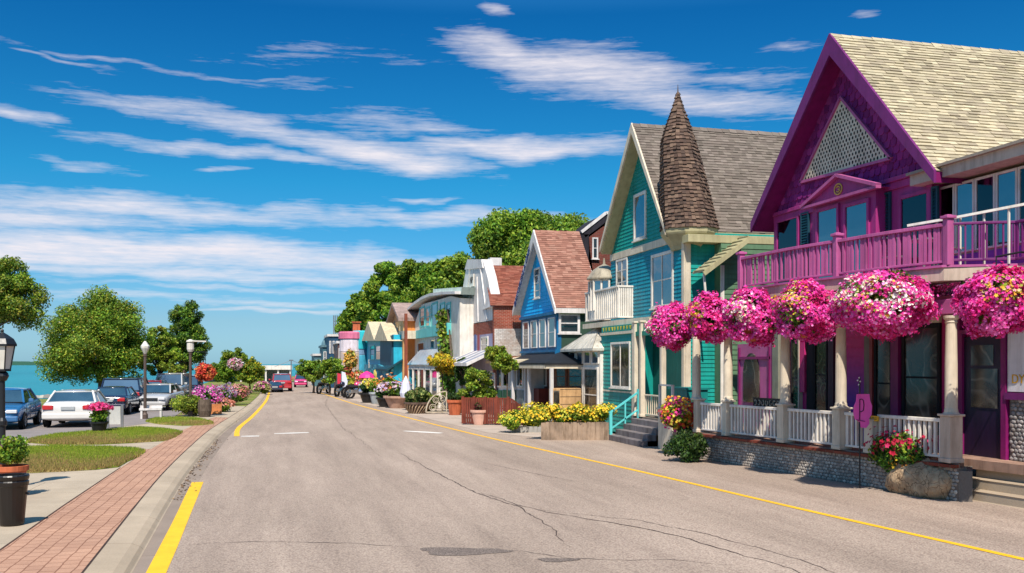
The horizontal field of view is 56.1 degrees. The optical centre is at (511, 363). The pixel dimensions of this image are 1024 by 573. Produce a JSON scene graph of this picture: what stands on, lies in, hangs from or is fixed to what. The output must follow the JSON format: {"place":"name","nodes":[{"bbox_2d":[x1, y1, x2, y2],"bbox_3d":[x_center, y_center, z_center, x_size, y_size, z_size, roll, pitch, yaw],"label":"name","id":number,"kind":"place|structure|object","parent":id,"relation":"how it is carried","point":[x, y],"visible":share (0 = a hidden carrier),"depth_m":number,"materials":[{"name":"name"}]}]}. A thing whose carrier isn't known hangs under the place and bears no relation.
{"place":"outdoors","nodes":[
{"label":"outdoors","id":0,"kind":"place"},
{"bbox_2d":[6,444,145,472],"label":"grass","id":1,"kind":"structure","parent":0,"point":[125,454],"depth_m":26.07,"materials":[{"name":"green plant"}]},
{"bbox_2d":[6,406,181,439],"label":"parking lot","id":2,"kind":"structure","parent":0,"point":[40,429],"depth_m":40.51,"materials":[{"name":"grey asphalt"}]},
{"bbox_2d":[5,387,41,428],"bbox_3d":[-20.892,1.821,39.504,2.550,1.673,4.668,0,0,-16],"label":"sedan","id":3,"kind":"object","parent":2,"relation":"on","point":[23,406],"visible":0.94,"depth_m":38.87,"materials":[{"name":"blue paint"}]},
{"bbox_2d":[0,255,53,331],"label":"broadleaf tree","id":4,"kind":"object","parent":2,"relation":"on","point":[15,306],"visible":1,"depth_m":41.82,"materials":[{"name":"green plant"}]},
{"bbox_2d":[42,389,113,426],"bbox_3d":[-18.585,1.871,41.196,2.520,1.573,4.668,0,0,-14],"label":"sedan","id":5,"kind":"object","parent":2,"relation":"on","point":[61,406],"visible":0.52,"depth_m":39.17,"materials":[{"name":"white paint"}]},
{"bbox_2d":[97,386,142,414],"bbox_3d":[-20.788,1.906,50.496,2.250,1.503,4.568,0,0,-11],"label":"sedan","id":6,"kind":"object","parent":2,"relation":"on","point":[128,397],"visible":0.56,"depth_m":49.27,"materials":[{"name":"blue paint"}]},
{"bbox_2d":[101,377,148,396],"bbox_3d":[-21.999,1.712,54.996,2.700,1.913,4.868,0,0,-12],"label":"off roader","id":7,"kind":"object","parent":2,"relation":"on","point":[136,383],"visible":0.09,"depth_m":52.97,"materials":[{"name":"blue paint"}]},
{"bbox_2d":[103,378,147,389],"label":"windows","id":8,"kind":"structure","parent":7,"relation":"in","point":[133,382],"depth_m":52.95,"materials":[{"name":"glass"}]},
{"bbox_2d":[141,341,149,418],"bbox_3d":[-17.361,0.757,45.421,0.370,3.685,0.370,0,0,9],"label":"lamp post","id":9,"kind":"object","parent":2,"relation":"on","point":[145,346],"visible":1,"depth_m":45.36,"materials":[{"name":"grey metal"}]},
{"bbox_2d":[134,383,184,410],"bbox_3d":[-20.167,1.881,55.004,2.300,1.553,4.568,0,0,-6],"label":"sedan","id":10,"kind":"object","parent":2,"relation":"on","point":[163,394],"visible":0.5,"depth_m":53.95,"materials":[{"name":"silver metal"}]},
{"bbox_2d":[156,373,188,395],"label":"minivan","id":11,"kind":"object","parent":2,"relation":"on","point":[181,380],"visible":0.17,"depth_m":65.23,"materials":[{"name":"silver metal"}]},
{"bbox_2d":[26,425,182,444],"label":"lawn","id":12,"kind":"structure","parent":0,"point":[103,440],"depth_m":31.87,"materials":[{"name":"green plant"}]},
{"bbox_2d":[85,401,113,431],"bbox_3d":[-15.572,2.001,36.318,0.932,1.198,1.013,0,0,-44],"label":"flower tub","id":13,"kind":"object","parent":12,"relation":"on","point":[99,415],"visible":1,"depth_m":36.07,"materials":[{"name":"black metal"}]},
{"bbox_2d":[107,404,123,427],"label":"utility cabinet","id":14,"kind":"structure","parent":12,"relation":"on","point":[116,416],"depth_m":38.90,"materials":[{"name":"metal"}]},
{"bbox_2d":[0,417,226,572],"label":"brick walk","id":15,"kind":"structure","parent":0,"point":[74,535],"depth_m":16.01,"materials":[{"name":"red brick"}]},
{"bbox_2d":[0,406,244,550],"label":"pavement","id":16,"kind":"structure","parent":0,"point":[50,492],"depth_m":20.41,"materials":[{"name":"concrete"}]},
{"bbox_2d":[0,328,16,464],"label":"lantern lamp","id":17,"kind":"object","parent":16,"relation":"on","point":[8,343],"visible":0.84,"depth_m":19.74,"materials":[{"name":"black metal"}]},
{"bbox_2d":[0,473,29,525],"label":"litter bin","id":18,"kind":"object","parent":16,"relation":"on","point":[13,492],"visible":1,"depth_m":15.36,"materials":[{"name":"black metal"}]},
{"bbox_2d":[0,434,29,473],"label":"potted shrub","id":19,"kind":"object","parent":16,"relation":"on","point":[13,449],"visible":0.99,"depth_m":18.80,"materials":[{"name":"green plant"}]},
{"bbox_2d":[146,416,213,425],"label":"grass","id":20,"kind":"structure","parent":16,"relation":"on","point":[195,420],"depth_m":42.51,"materials":[{"name":"green plant"}]},
{"bbox_2d":[169,394,202,415],"bbox_3d":[-16.192,2.096,47.919,1.931,1.259,1.915,0,0,22],"label":"flowering shrub","id":21,"kind":"object","parent":16,"relation":"on","point":[184,404],"visible":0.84,"depth_m":47.42,"materials":[{"name":"green plant"}]},
{"bbox_2d":[186,339,205,415],"bbox_3d":[-15.680,0.691,47.717,0.982,3.818,0.400,0,0,-14],"label":"lamp post","id":22,"kind":"object","parent":16,"relation":"on","point":[190,346],"visible":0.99,"depth_m":47.58,"materials":[{"name":"grey metal"}]},
{"bbox_2d":[194,352,216,381],"bbox_3d":[-15.165,0.161,47.551,1.140,1.517,1.162,0,0,-14],"label":"hanging basket","id":23,"kind":"object","parent":22,"relation":"hanging from","point":[205,372],"visible":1,"depth_m":47.29,"materials":[{"name":"red plant"}]},
{"bbox_2d":[198,399,211,416],"bbox_3d":[-15.099,2.175,47.184,0.660,0.850,0.660,0,0,-14],"label":"barrel planter","id":24,"kind":"object","parent":16,"relation":"on","point":[204,407],"visible":1,"depth_m":46.93,"materials":[{"name":"brown wood"}]},
{"bbox_2d":[188,383,223,401],"bbox_3d":[-16.483,1.813,51.727,1.883,1.552,1.970,0,0,-14],"label":"flowering shrub","id":25,"kind":"object","parent":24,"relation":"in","point":[213,395],"visible":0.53,"depth_m":51.52,"materials":[{"name":"pink plant"}]},
{"bbox_2d":[25,381,259,439],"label":"park ground","id":26,"kind":"structure","parent":0,"point":[253,395],"depth_m":87.57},
{"bbox_2d":[32,284,157,386],"bbox_3d":[-27.267,-1.243,62.879,7.326,7.986,5.691,0,0,-33],"label":"broadleaf tree","id":27,"kind":"object","parent":26,"relation":"on","point":[102,340],"visible":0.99,"depth_m":61.98,"materials":[{"name":"green plant"}]},
{"bbox_2d":[137,325,186,375],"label":"broadleaf tree","id":28,"kind":"object","parent":26,"relation":"on","point":[164,357],"visible":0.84,"depth_m":66.64,"materials":[{"name":"green plant"}]},
{"bbox_2d":[167,299,212,372],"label":"broadleaf tree","id":29,"kind":"object","parent":26,"relation":"on","point":[187,326],"visible":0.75,"depth_m":70.49,"materials":[{"name":"green plant"}]},
{"bbox_2d":[208,382,238,401],"bbox_3d":[-17.859,1.894,59.294,1.970,1.622,2.046,0,0,-14],"label":"flowering shrub","id":30,"kind":"object","parent":26,"relation":"on","point":[228,393],"visible":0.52,"depth_m":58.93,"materials":[{"name":"pink plant"}]},
{"bbox_2d":[211,347,248,383],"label":"broadleaf tree","id":31,"kind":"object","parent":26,"relation":"on","point":[225,374],"visible":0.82,"depth_m":81.47,"materials":[{"name":"green plant"}]},
{"bbox_2d":[234,356,265,388],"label":"broadleaf tree","id":32,"kind":"object","parent":26,"relation":"on","point":[251,369],"visible":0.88,"depth_m":87.52,"materials":[{"name":"green plant"}]},
{"bbox_2d":[5,364,298,398],"bbox_3d":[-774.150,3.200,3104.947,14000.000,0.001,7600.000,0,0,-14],"label":"water","id":33,"kind":"structure","parent":0,"point":[22,376],"depth_m":184.33,"materials":[{"name":"teal liquid"}]},
{"bbox_2d":[343,348,357,369],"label":"flower column","id":34,"kind":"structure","parent":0,"point":[350,360],"depth_m":87.72,"materials":[{"name":"yellow plant"}]},
{"bbox_2d":[308,381,615,436],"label":"side pavement","id":35,"kind":"structure","parent":0,"point":[456,420],"depth_m":45.64,"materials":[{"name":"concrete"}]},
{"bbox_2d":[324,334,338,387],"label":"building","id":36,"kind":"structure","parent":35,"relation":"on","point":[330,339],"depth_m":107.14,"materials":[{"name":"paint"}]},
{"bbox_2d":[339,331,359,371],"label":"round kiosk","id":37,"kind":"object","parent":35,"relation":"on","point":[348,339],"visible":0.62,"depth_m":92.98,"materials":[{"name":"paint"}]},
{"bbox_2d":[334,290,373,335],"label":"broadleaf tree","id":38,"kind":"object","parent":35,"relation":"on","point":[346,317],"visible":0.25,"depth_m":103.04,"materials":[{"name":"green plant"}]},
{"bbox_2d":[356,331,366,371],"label":"turquoise column","id":39,"kind":"structure","parent":35,"relation":"on","point":[362,347],"depth_m":93.27,"materials":[{"name":"paint"}]},
{"bbox_2d":[358,377,371,402],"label":"flower pot","id":40,"kind":"object","parent":35,"relation":"on","point":[363,386],"visible":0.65,"depth_m":66.15,"materials":[{"name":"black metal"}]},
{"bbox_2d":[374,381,389,406],"bbox_3d":[-7.936,1.894,60.053,1.438,1.612,1.287,0,0,-14],"label":"flower pot","id":41,"kind":"object","parent":35,"relation":"on","point":[379,392],"visible":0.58,"depth_m":59.66,"materials":[{"name":"black metal"}]},
{"bbox_2d":[362,322,401,382],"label":"mural building","id":42,"kind":"structure","parent":35,"relation":"on","point":[384,342],"depth_m":77.06,"materials":[{"name":"teal paint"}]},
{"bbox_2d":[354,258,422,330],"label":"broadleaf tree","id":43,"kind":"object","parent":35,"relation":"on","point":[393,277],"visible":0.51,"depth_m":98.59,"materials":[{"name":"green plant"}]},
{"bbox_2d":[382,380,411,407],"bbox_3d":[-7.036,1.837,58.572,2.188,1.726,1.838,0,0,33],"label":"bowl planter","id":44,"kind":"object","parent":35,"relation":"on","point":[394,399],"visible":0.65,"depth_m":57.98,"materials":[{"name":"ceramic"}]},
{"bbox_2d":[375,303,418,379],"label":"orange house","id":45,"kind":"structure","parent":35,"relation":"on","point":[401,317],"depth_m":72.33,"materials":[{"name":"paint"}]},
{"bbox_2d":[404,386,430,413],"bbox_3d":[-5.141,1.954,52.269,1.526,1.493,1.548,0,0,-14],"label":"basket planter","id":46,"kind":"object","parent":35,"relation":"on","point":[415,404],"visible":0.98,"depth_m":51.89,"materials":[{"name":"wicker"}]},
{"bbox_2d":[399,287,476,407],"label":"white teal building","id":47,"kind":"structure","parent":35,"relation":"on","point":[459,306],"depth_m":60.78,"materials":[{"name":"paint"}]},
{"bbox_2d":[434,308,455,399],"bbox_3d":[-3.831,-0.364,57.568,1.441,6.141,3.461,0,0,-14],"label":"climbing vine","id":48,"kind":"object","parent":47,"relation":"attached to","point":[444,339],"visible":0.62,"depth_m":57.47,"materials":[{"name":"green plant"}]},
{"bbox_2d":[409,251,471,295],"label":"broadleaf tree","id":49,"kind":"object","parent":35,"relation":"on","point":[447,272],"visible":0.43,"depth_m":94.52,"materials":[{"name":"green plant"}]},
{"bbox_2d":[426,352,455,410],"bbox_3d":[-3.864,1.032,52.792,1.778,3.436,1.721,0,0,-14],"label":"tree","id":50,"kind":"object","parent":35,"relation":"on","point":[443,362],"visible":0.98,"depth_m":52.50,"materials":[{"name":"yellow plant"}]},
{"bbox_2d":[447,392,460,414],"bbox_3d":[-3.013,2.084,50.640,0.890,1.232,0.922,0,0,-14],"label":"clay pot","id":51,"kind":"object","parent":35,"relation":"on","point":[454,406],"visible":0.94,"depth_m":50.34,"materials":[{"name":"ceramic"}]},
{"bbox_2d":[450,357,471,388],"bbox_3d":[-2.718,1.181,52.230,1.139,3.139,1.117,0,0,27],"label":"tree","id":52,"kind":"object","parent":35,"relation":"on","point":[460,375],"visible":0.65,"depth_m":52.13,"materials":[{"name":"green plant"}]},
{"bbox_2d":[456,367,497,402],"bbox_3d":[-1.537,1.441,43.003,1.810,2.617,1.161,0,0,13],"label":"tree","id":53,"kind":"object","parent":35,"relation":"on","point":[472,376],"visible":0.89,"depth_m":42.81,"materials":[{"name":"green plant"}]},
{"bbox_2d":[470,401,485,424],"bbox_3d":[-1.451,2.154,42.657,0.848,1.092,0.900,0,0,-14],"label":"clay pot","id":54,"kind":"object","parent":35,"relation":"on","point":[478,416],"visible":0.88,"depth_m":42.33,"materials":[{"name":"ceramic"}]},
{"bbox_2d":[452,258,523,414],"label":"grey tapering house","id":55,"kind":"structure","parent":35,"relation":"on","point":[494,282],"depth_m":51.75,"materials":[{"name":"white paint"}]},
{"bbox_2d":[461,396,523,423],"bbox_3d":[-0.720,2.045,42.280,3.112,1.210,0.109,0,0,14],"label":"picket fence","id":56,"kind":"object","parent":35,"relation":"on","point":[486,403],"visible":0.66,"depth_m":42.33,"materials":[{"name":"brown wood"}]},
{"bbox_2d":[484,345,519,396],"bbox_3d":[-0.546,0.955,42.697,1.530,3.590,1.422,0,0,34],"label":"tree","id":57,"kind":"object","parent":35,"relation":"on","point":[498,357],"visible":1,"depth_m":42.35,"materials":[{"name":"green plant"}]},
{"bbox_2d":[496,409,530,430],"bbox_3d":[0.008,2.240,37.709,1.446,0.923,1.400,0,0,24],"label":"yellow bush","id":58,"kind":"object","parent":35,"relation":"on","point":[511,420],"visible":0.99,"depth_m":37.37,"materials":[{"name":"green plant"}]},
{"bbox_2d":[486,357,545,420],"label":"shop annexe","id":59,"kind":"structure","parent":35,"relation":"on","point":[537,378],"depth_m":44.85,"materials":[{"name":"grey paint"}]},
{"bbox_2d":[466,207,589,265],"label":"broadleaf tree","id":60,"kind":"object","parent":35,"relation":"on","point":[505,235],"visible":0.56,"depth_m":76.75,"materials":[{"name":"green plant"}]},
{"bbox_2d":[511,230,604,420],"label":"blue house","id":61,"kind":"structure","parent":35,"relation":"on","point":[549,304],"depth_m":43.93,"materials":[{"name":"blue wood"}]},
{"bbox_2d":[557,313,581,334],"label":"window","id":62,"kind":"structure","parent":61,"relation":"in","point":[569,324],"depth_m":42.39,"materials":[{"name":"grey paint"}]},
{"bbox_2d":[553,388,580,408],"bbox_3d":[2.210,1.826,39.913,1.220,1.628,0.615,0,0,-14],"label":"timber counter","id":63,"kind":"object","parent":35,"relation":"on","point":[565,397],"visible":0.42,"depth_m":39.62,"materials":[{"name":"brown wood"}]},
{"bbox_2d":[560,328,613,431],"bbox_3d":[3.400,0.550,40.206,1.585,4.300,4.391,0,0,-14],"label":"glazed porch","id":64,"kind":"object","parent":35,"relation":"on","point":[587,349],"visible":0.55,"depth_m":39.26,"materials":[{"name":"white paint"}]},
{"bbox_2d":[583,367,598,409],"bbox_3d":[3.207,1.264,39.098,0.060,2.273,1.809,0,0,-14],"label":"door","id":65,"kind":"structure","parent":64,"relation":"in","point":[590,374],"depth_m":39.02,"materials":[{"name":"white paint"}]},
{"bbox_2d":[0,0,1023,363],"label":"sky","id":66,"kind":"structure","parent":0,"point":[252,162],"materials":[{"name":"blue"}]},
{"bbox_2d":[576,211,610,270],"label":"brick gable house","id":67,"kind":"structure","parent":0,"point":[591,232],"depth_m":47.28,"materials":[{"name":"red"}]},
{"bbox_2d":[166,382,1023,572],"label":"road","id":68,"kind":"structure","parent":0,"point":[334,484],"depth_m":17.55,"materials":[{"name":"grey asphalt"}]},
{"bbox_2d":[146,482,202,572],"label":"road marking","id":69,"kind":"object","parent":68,"relation":"on","point":[162,559],"visible":1,"depth_m":15.16,"materials":[{"name":"yellow paint"}]},
{"bbox_2d":[84,381,268,572],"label":"kerb","id":70,"kind":"structure","parent":68,"relation":"on","point":[123,549],"depth_m":16.91,"materials":[{"name":"concrete"}]},
{"bbox_2d":[81,392,260,572],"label":"kerb joint","id":71,"kind":"object","parent":70,"relation":"on","point":[97,553],"visible":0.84,"depth_m":16.52,"materials":[{"name":"concrete"}]},
{"bbox_2d":[132,409,256,572],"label":"gutter","id":72,"kind":"object","parent":68,"relation":"on","point":[151,549],"visible":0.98,"depth_m":18.14,"materials":[{"name":"grey concrete"}]},
{"bbox_2d":[203,365,290,381],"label":"ferry pavilion","id":73,"kind":"structure","parent":68,"relation":"on","point":[270,370],"depth_m":140.79,"materials":[{"name":"white paint"}]},
{"bbox_2d":[269,373,291,390],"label":"car","id":74,"kind":"object","parent":68,"relation":"on","point":[285,379],"visible":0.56,"depth_m":93.78,"materials":[{"name":"red paint"}]},
{"bbox_2d":[294,359,323,392],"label":"tree","id":75,"kind":"object","parent":68,"relation":"on","point":[305,369],"visible":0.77,"depth_m":87.97,"materials":[{"name":"green plant"}]},
{"bbox_2d":[315,356,344,394],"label":"tree","id":76,"kind":"object","parent":68,"relation":"on","point":[332,368],"visible":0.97,"depth_m":83.25,"materials":[{"name":"green plant"}]},
{"bbox_2d":[420,547,513,555],"bbox_3d":[-0.679,2.695,13.774,1.378,0.001,0.608,0,0,6],"label":"road patch","id":77,"kind":"object","parent":68,"relation":"on","point":[448,551],"visible":1,"depth_m":13.86,"materials":[{"name":"grey asphalt"}]},
{"bbox_2d":[524,401,618,439],"bbox_3d":[2.147,2.010,34.387,3.415,1.379,1.419,0,0,3],"label":"timber planter","id":78,"kind":"object","parent":68,"relation":"on","point":[576,421],"visible":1,"depth_m":33.99,"materials":[{"name":"yellow plant"}]},
{"bbox_2d":[322,393,1023,559],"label":"road marking","id":79,"kind":"object","parent":68,"relation":"on","point":[982,549],"visible":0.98,"depth_m":18.51,"materials":[{"name":"paint"}]},
{"bbox_2d":[583,87,786,448],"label":"teal house","id":80,"kind":"structure","parent":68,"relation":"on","point":[686,197],"depth_m":34.46,"materials":[{"name":"teal wood"}]},
{"bbox_2d":[587,258,611,320],"bbox_3d":[3.838,-3.100,39.995,1.480,2.600,1.480,0,0,-14],"label":"bay window","id":81,"kind":"structure","parent":80,"relation":"in","point":[600,277],"depth_m":39.54,"materials":[{"name":"white paint"}]},
{"bbox_2d":[616,257,627,295],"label":"window","id":82,"kind":"structure","parent":80,"relation":"in","point":[621,264],"depth_m":38.13,"materials":[{"name":"white paint"}]},
{"bbox_2d":[632,190,646,242],"bbox_3d":[4.812,-5.558,36.277,0.110,1.824,1.346,0,0,-14],"label":"window","id":83,"kind":"structure","parent":80,"relation":"in","point":[639,199],"depth_m":36.24,"materials":[{"name":"white paint"}]},
{"bbox_2d":[649,250,673,309],"bbox_3d":[5.326,-2.967,34.213,0.110,2.007,2.075,0,0,-14],"label":"window","id":84,"kind":"structure","parent":80,"relation":"in","point":[662,264],"depth_m":34.20,"materials":[{"name":"blue glass"}]},
{"bbox_2d":[662,428,711,462],"bbox_3d":[4.901,2.291,26.580,1.311,0.953,1.232,0,0,38],"label":"bush","id":85,"kind":"object","parent":68,"relation":"on","point":[689,446],"visible":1,"depth_m":26.27,"materials":[{"name":"green plant"}]},
{"bbox_2d":[688,33,1023,508],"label":"purple house","id":86,"kind":"structure","parent":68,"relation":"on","point":[905,143],"depth_m":23.02,"materials":[{"name":"purple wood"}]},
{"bbox_2d":[644,301,692,352],"bbox_3d":[4.684,-1.109,28.449,1.494,1.587,1.567,0,0,-14],"label":"hanging basket","id":87,"kind":"object","parent":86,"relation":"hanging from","point":[668,329],"visible":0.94,"depth_m":28.06,"materials":[{"name":"pink plant"}]},
{"bbox_2d":[657,395,693,438],"bbox_3d":[4.945,1.770,28.340,1.279,1.717,1.547,0,0,-14],"label":"flower basket","id":88,"kind":"object","parent":86,"relation":"attached to","point":[674,415],"visible":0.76,"depth_m":28.00,"materials":[{"name":"multicoloured plant"}]},
{"bbox_2d":[681,290,728,344],"bbox_3d":[5.339,-1.240,26.014,1.492,1.523,1.447,0,0,30],"label":"hanging basket","id":89,"kind":"object","parent":86,"relation":"hanging from","point":[704,320],"visible":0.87,"depth_m":25.63,"materials":[{"name":"pink plant"}]},
{"bbox_2d":[719,284,778,348],"bbox_3d":[5.892,-1.159,23.601,1.628,1.579,1.726,0,0,-14],"label":"hanging basket","id":90,"kind":"object","parent":86,"relation":"hanging from","point":[748,316],"visible":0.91,"depth_m":23.21,"materials":[{"name":"pink plant"}]},
{"bbox_2d":[738,343,771,427],"bbox_3d":[7.537,0.665,29.893,0.110,2.589,2.175,0,0,-14],"label":"door","id":91,"kind":"structure","parent":86,"relation":"in","point":[754,364],"depth_m":29.86,"materials":[{"name":"purple paint"}]},
{"bbox_2d":[753,397,796,424],"bbox_3d":[7.053,1.435,25.390,0.464,1.050,1.664,0,0,-22],"label":"scroll bench","id":92,"kind":"object","parent":86,"relation":"on","point":[767,402],"visible":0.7,"depth_m":25.54,"materials":[{"name":"black metal"}]},
{"bbox_2d":[775,214,799,283],"bbox_3d":[8.006,-3.282,27.911,0.060,1.963,1.279,0,0,-14],"label":"window","id":93,"kind":"structure","parent":86,"relation":"in","point":[787,229],"depth_m":27.97,"materials":[{"name":"paint"}]},
{"bbox_2d":[791,338,797,421],"bbox_3d":[8.125,0.425,27.534,0.110,2.450,0.591,0,0,-14],"label":"window","id":94,"kind":"structure","parent":86,"relation":"in","point":[794,346],"depth_m":27.63,"materials":[{"name":"black glass"}]},
{"bbox_2d":[767,277,843,344],"bbox_3d":[6.636,-1.194,21.609,1.665,1.554,1.845,0,0,-14],"label":"hanging basket","id":95,"kind":"object","parent":86,"relation":"hanging from","point":[803,316],"visible":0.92,"depth_m":21.17,"materials":[{"name":"pink plant"}]},
{"bbox_2d":[806,342,813,433],"bbox_3d":[8.338,0.430,26.804,0.050,3.060,0.356,0,0,-14],"label":"doorway","id":96,"kind":"structure","parent":86,"relation":"in","point":[809,348],"depth_m":26.82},
{"bbox_2d":[811,337,827,424],"bbox_3d":[8.438,0.325,26.279,0.110,2.650,0.758,0,0,-14],"label":"window","id":97,"kind":"structure","parent":86,"relation":"in","point":[820,350],"depth_m":26.27,"materials":[{"name":"black glass"}]},
{"bbox_2d":[815,203,839,278],"bbox_3d":[8.331,-3.078,25.366,0.060,2.157,1.079,0,0,-14],"label":"door","id":98,"kind":"structure","parent":86,"relation":"in","point":[827,219],"depth_m":25.41,"materials":[{"name":"paint"}]},
{"bbox_2d":[843,198,869,274],"bbox_3d":[8.645,-3.042,24.107,0.060,2.084,1.088,0,0,-14],"label":"door","id":99,"kind":"structure","parent":86,"relation":"in","point":[856,214],"depth_m":24.10,"materials":[{"name":"paint"}]},
{"bbox_2d":[874,337,889,436],"bbox_3d":[9.133,0.480,23.595,0.060,2.960,0.721,0,0,-14],"label":"door","id":100,"kind":"structure","parent":86,"relation":"in","point":[881,352],"depth_m":23.64,"materials":[{"name":"glass"}]},
{"bbox_2d":[822,267,942,344],"bbox_3d":[7.388,-1.151,19.198,2.232,1.568,2.142,0,0,32],"label":"hanging basket","id":101,"kind":"object","parent":86,"relation":"hanging from","point":[883,304],"visible":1,"depth_m":18.65,"materials":[{"name":"pink plant"}]},
{"bbox_2d":[898,188,930,268],"bbox_3d":[9.362,-3.101,22.367,0.110,1.801,1.247,0,0,-14],"label":"window","id":102,"kind":"structure","parent":86,"relation":"in","point":[911,206],"depth_m":22.43,"materials":[{"name":"paint"}]},
{"bbox_2d":[901,323,941,434],"bbox_3d":[9.448,0.340,22.229,0.110,2.520,1.454,0,0,-14],"label":"window","id":103,"kind":"structure","parent":86,"relation":"in","point":[921,353],"depth_m":22.19,"materials":[{"name":"black glass"}]},
{"bbox_2d":[957,330,1009,459],"bbox_3d":[9.934,0.613,20.250,0.125,2.693,1.420,0,0,-14],"label":"door","id":104,"kind":"structure","parent":86,"relation":"in","point":[983,361],"depth_m":20.21,"materials":[{"name":"paint"}]},
{"bbox_2d":[995,251,1023,257],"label":"wall bracket","id":105,"kind":"object","parent":86,"relation":"attached to","point":[1009,254],"depth_m":17.41,"materials":[{"name":"black metal"}]},
{"bbox_2d":[950,257,1023,339],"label":"hanging basket","id":106,"kind":"object","parent":105,"relation":"hanging from","point":[991,301],"visible":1,"depth_m":16.58,"materials":[{"name":"pink plant"}]},
{"bbox_2d":[853,377,871,487],"bbox_3d":[7.614,1.492,20.845,0.402,2.417,0.060,0,0,0],"label":"pink sign","id":107,"kind":"object","parent":68,"relation":"on","point":[862,411],"visible":1,"depth_m":20.83,"materials":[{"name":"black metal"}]},
{"bbox_2d":[885,456,951,499],"bbox_3d":[8.599,2.431,19.880,1.356,1.088,1.876,0,0,-14],"label":"boulder","id":108,"kind":"object","parent":68,"relation":"on","point":[920,479],"visible":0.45,"depth_m":19.42,"materials":[{"name":"beige stone"}]},
{"bbox_2d":[863,425,932,472],"bbox_3d":[8.163,1.820,20.356,1.206,1.066,1.790,0,0,-14],"label":"flower clump","id":109,"kind":"object","parent":108,"relation":"on","point":[898,446],"visible":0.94,"depth_m":20.02,"materials":[{"name":"pink plant"}]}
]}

